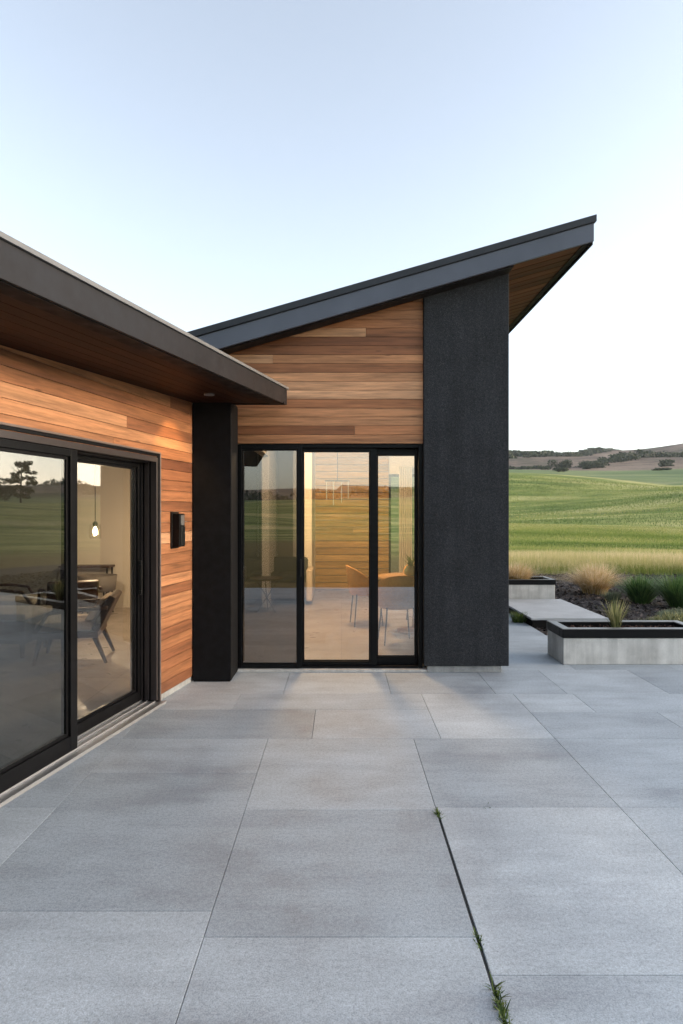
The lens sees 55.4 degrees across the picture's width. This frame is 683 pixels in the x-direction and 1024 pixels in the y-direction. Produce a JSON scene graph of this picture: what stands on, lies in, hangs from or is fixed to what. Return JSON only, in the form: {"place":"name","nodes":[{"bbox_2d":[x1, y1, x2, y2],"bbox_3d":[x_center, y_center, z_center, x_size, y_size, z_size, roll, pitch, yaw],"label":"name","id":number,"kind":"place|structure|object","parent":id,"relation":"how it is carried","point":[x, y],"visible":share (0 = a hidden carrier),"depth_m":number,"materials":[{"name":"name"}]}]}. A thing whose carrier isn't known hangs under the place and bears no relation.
{"place":"outdoors","nodes":[
{"label":"outdoors","id":0,"kind":"place"},
{"bbox_2d":[0,613,682,1023],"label":"patio","id":1,"kind":"structure","parent":0,"point":[252,849],"depth_m":3.11,"materials":[{"name":"grey concrete"}]},
{"bbox_2d":[312,689,504,1021],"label":"joint sand","id":2,"kind":"structure","parent":1,"relation":"on","point":[471,920],"depth_m":2.78,"materials":[{"name":"grey"}]},
{"bbox_2d":[433,807,444,820],"bbox_3d":[0.524,1.642,3.550,0.068,0.032,0.136,0,0,-10],"label":"weed","id":3,"kind":"object","parent":2,"relation":"on","point":[438,813],"visible":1,"depth_m":3.55,"materials":[{"name":"green plant"}]},
{"bbox_2d":[472,926,483,950],"bbox_3d":[0.527,1.648,2.503,0.042,0.020,0.138,0,0,0],"label":"weed","id":4,"kind":"object","parent":2,"relation":"on","point":[474,933],"visible":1,"depth_m":2.51,"materials":[{"name":"green plant"}]},
{"bbox_2d":[483,971,512,1023],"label":"weed","id":5,"kind":"object","parent":2,"relation":"on","point":[502,1010],"visible":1,"depth_m":2.17,"materials":[{"name":"green plant"}]},
{"bbox_2d":[509,611,529,622],"bbox_3d":[2.648,1.565,9.775,0.483,0.180,0.502,0,0,-19],"label":"plant","id":6,"kind":"object","parent":1,"relation":"on","point":[520,619],"visible":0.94,"depth_m":9.68,"materials":[{"name":"green plant"}]},
{"bbox_2d":[509,576,555,598],"bbox_3d":[3.172,1.423,11.800,1.245,0.453,0.600,0,0,0],"label":"planter","id":7,"kind":"object","parent":1,"relation":"on","point":[538,587],"visible":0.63,"depth_m":11.51,"materials":[{"name":"concrete"}]},
{"bbox_2d":[509,561,563,578],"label":"ornamental grass","id":8,"kind":"object","parent":7,"relation":"on","point":[520,572],"depth_m":11.64,"materials":[{"name":"plant"}]},
{"bbox_2d":[546,620,682,664],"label":"planter","id":9,"kind":"object","parent":1,"relation":"on","point":[604,642],"visible":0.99,"depth_m":7.02,"materials":[{"name":"concrete"}]},
{"bbox_2d":[594,599,628,626],"bbox_3d":[3.070,1.138,7.266,0.477,0.375,0.399,0,0,-22],"label":"spiky plant","id":10,"kind":"object","parent":9,"relation":"in","point":[615,618],"visible":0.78,"depth_m":7.27,"materials":[{"name":"green plant"}]},
{"bbox_2d":[0,0,682,452],"label":"sky","id":11,"kind":"structure","parent":0,"point":[200,163],"materials":[{"name":"blue"}]},
{"bbox_2d":[391,443,682,575],"bbox_3d":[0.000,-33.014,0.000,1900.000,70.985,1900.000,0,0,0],"label":"field","id":12,"kind":"structure","parent":0,"point":[636,471],"depth_m":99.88,"materials":[{"name":"green plant"}]},
{"bbox_2d":[0,214,596,807],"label":"house","id":13,"kind":"structure","parent":12,"relation":"on","point":[122,430],"depth_m":6.50,"materials":[{"name":"brown wood"}]},
{"bbox_2d":[0,422,165,807],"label":"sliding door","id":14,"kind":"structure","parent":13,"relation":"in","point":[41,732],"depth_m":4.23,"materials":[{"name":"black metal"}]},
{"bbox_2d":[77,580,102,613],"bbox_3d":[-3.724,1.272,8.904,0.760,0.729,0.839,0,0,-30],"label":"lounge chair","id":15,"kind":"object","parent":13,"relation":"on","point":[87,589],"visible":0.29,"depth_m":8.69,"materials":[{"name":"brown wood"}]},
{"bbox_2d":[89,465,101,538],"bbox_3d":[-3.410,-0.370,9.000,0.170,1.480,0.170,0,0,0],"label":"pendant lamp","id":16,"kind":"object","parent":13,"relation":"hanging from","point":[95,530],"visible":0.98,"depth_m":9.00,"materials":[{"name":"white metal"}]},
{"bbox_2d":[77,565,114,593],"bbox_3d":[-4.280,1.262,10.930,0.840,0.735,0.300,0,0,0],"label":"console table","id":17,"kind":"object","parent":13,"relation":"on","point":[96,566],"visible":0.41,"depth_m":10.80,"materials":[{"name":"brown wood"}]},
{"bbox_2d":[78,573,116,613],"bbox_3d":[-3.900,1.321,10.400,0.600,0.622,0.600,0,0,0],"label":"tub chair","id":18,"kind":"object","parent":13,"relation":"on","point":[107,582],"visible":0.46,"depth_m":10.25,"materials":[{"name":"grey fabric"}]},
{"bbox_2d":[77,589,121,662],"bbox_3d":[-2.929,1.272,7.261,0.839,0.729,0.760,0,0,-12],"label":"lounge chair","id":19,"kind":"object","parent":13,"relation":"on","point":[92,624],"visible":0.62,"depth_m":7.02,"materials":[{"name":"grey fabric"}]},
{"bbox_2d":[170,512,184,548],"bbox_3d":[-1.481,0.165,5.907,0.095,0.330,0.140,0,0,11],"label":"wall lamp","id":20,"kind":"object","parent":13,"relation":"attached to","point":[177,529],"visible":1,"depth_m":5.86,"materials":[{"name":"black metal"}]},
{"bbox_2d":[304,557,313,600],"bbox_3d":[-1.185,1.200,11.740,1.350,0.740,0.760,0,0,0],"label":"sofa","id":21,"kind":"object","parent":13,"relation":"on","point":[309,583],"visible":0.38,"depth_m":11.39,"materials":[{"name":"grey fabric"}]},
{"bbox_2d":[238,444,426,671],"bbox_3d":[-0.106,0.473,6.820,1.968,2.352,0.260,0,0,0],"label":"sliding door","id":22,"kind":"structure","parent":13,"relation":"in","point":[270,476],"depth_m":6.74,"materials":[{"name":"black metal"}]},
{"bbox_2d":[325,453,349,504],"bbox_3d":[-0.060,-1.022,9.600,0.360,1.845,0.118,0,0,0],"label":"chandelier","id":23,"kind":"object","parent":13,"relation":"hanging from","point":[337,480],"visible":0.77,"depth_m":9.59,"materials":[{"name":"white metal"}]},
{"bbox_2d":[346,565,382,626],"bbox_3d":[0.328,1.200,9.445,0.535,0.861,0.599,0,0,-8],"label":"dining chair","id":24,"kind":"object","parent":13,"relation":"on","point":[358,583],"visible":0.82,"depth_m":9.23,"materials":[{"name":"beige wicker"}]},
{"bbox_2d":[378,576,413,645],"bbox_3d":[0.705,1.200,8.118,0.599,0.861,0.535,0,0,-8],"label":"dining chair","id":25,"kind":"object","parent":13,"relation":"on","point":[395,592],"visible":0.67,"depth_m":7.91,"materials":[{"name":"beige fabric"}]},
{"bbox_2d":[378,572,413,634],"bbox_3d":[1.020,1.252,8.900,1.080,0.755,1.080,0,0,0],"label":"dining table","id":26,"kind":"object","parent":13,"relation":"on","point":[404,630],"visible":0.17,"depth_m":8.87,"materials":[{"name":"brown wood"}]},
{"bbox_2d":[404,553,413,575],"bbox_3d":[0.930,0.712,8.836,0.228,0.324,0.322,0,0,23],"label":"vase","id":27,"kind":"object","parent":26,"relation":"on","point":[409,570],"visible":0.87,"depth_m":8.79,"materials":[{"name":"beige ceramic"}]},
{"bbox_2d":[388,474,413,572],"bbox_3d":[1.298,0.375,13.705,0.612,2.340,0.090,0,0,0],"label":"window","id":28,"kind":"structure","parent":13,"relation":"in","point":[390,475],"depth_m":13.66,"materials":[{"name":"black metal"}]},
{"bbox_2d":[399,466,411,572],"bbox_3d":[1.340,0.330,13.553,0.280,2.560,0.066,0,0,0],"label":"curtain","id":29,"kind":"object","parent":13,"relation":"hanging from","point":[405,509],"visible":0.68,"depth_m":13.55,"materials":[{"name":"beige fabric"}]},
{"bbox_2d":[547,459,572,467],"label":"shrub","id":30,"kind":"object","parent":12,"relation":"on","point":[565,463],"visible":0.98,"depth_m":299.45,"materials":[{"name":"green plant"}]},
{"bbox_2d":[552,467,568,471],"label":"shrub","id":31,"kind":"object","parent":12,"relation":"on","point":[562,469],"visible":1,"depth_m":231.29,"materials":[{"name":"green plant"}]},
{"bbox_2d":[581,460,601,468],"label":"shrub","id":32,"kind":"object","parent":12,"relation":"on","point":[595,464],"visible":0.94,"depth_m":287.46,"materials":[{"name":"green plant"}]},
{"bbox_2d":[509,447,682,469],"bbox_3d":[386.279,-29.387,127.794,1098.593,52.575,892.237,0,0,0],"label":"woods","id":33,"kind":"object","parent":12,"relation":"on","point":[616,457],"visible":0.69,"depth_m":364.23,"materials":[{"name":"green plant"}]},
{"bbox_2d":[588,461,605,467],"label":"shrub","id":34,"kind":"object","parent":12,"relation":"on","point":[602,466],"visible":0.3,"depth_m":295.22,"materials":[{"name":"green plant"}]},
{"bbox_2d":[651,467,671,469],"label":"shrub","id":35,"kind":"object","parent":12,"relation":"on","point":[662,468],"visible":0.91,"depth_m":229.56,"materials":[{"name":"green plant"}]},
{"bbox_2d":[657,459,674,466],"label":"shrub","id":36,"kind":"object","parent":12,"relation":"on","point":[667,462],"visible":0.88,"depth_m":276.08,"materials":[{"name":"green plant"}]},
{"bbox_2d":[532,572,682,634],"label":"mulch bed","id":37,"kind":"object","parent":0,"point":[598,606],"visible":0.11,"depth_m":12.28,"materials":[{"name":"brown wood"}]},
{"bbox_2d":[509,599,608,627],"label":"concrete slab","id":38,"kind":"structure","parent":37,"relation":"on","point":[541,612],"depth_m":10.01,"materials":[{"name":"grey concrete"}]},
{"bbox_2d":[546,559,650,594],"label":"ornamental grass","id":39,"kind":"object","parent":37,"relation":"on","point":[592,579],"depth_m":13.24,"materials":[{"name":"plant"}]},
{"bbox_2d":[597,589,625,601],"bbox_3d":[5.125,1.585,12.329,0.673,0.230,0.648,0,0,0],"label":"plant","id":40,"kind":"object","parent":37,"relation":"on","point":[610,597],"visible":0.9,"depth_m":12.26,"materials":[{"name":"green plant"}]},
{"bbox_2d":[606,573,667,603],"bbox_3d":[5.550,1.416,12.091,1.497,0.568,1.432,0,0,-15],"label":"strap leaf bush","id":41,"kind":"object","parent":37,"relation":"on","point":[635,591],"visible":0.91,"depth_m":11.94,"materials":[{"name":"green plant"}]},
{"bbox_2d":[642,571,682,608],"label":"strap leaf bush","id":42,"kind":"object","parent":37,"relation":"on","point":[672,593],"visible":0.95,"depth_m":11.35,"materials":[{"name":"green plant"}]},
{"bbox_2d":[646,611,682,621],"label":"groundcover plant","id":43,"kind":"object","parent":37,"relation":"on","point":[678,617],"visible":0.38,"depth_m":9.54,"materials":[{"name":"green plant"}]},
{"bbox_2d":[655,606,682,615],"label":"groundcover plant","id":44,"kind":"object","parent":37,"relation":"on","point":[678,610],"visible":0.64,"depth_m":10.61,"materials":[{"name":"green plant"}]}
]}

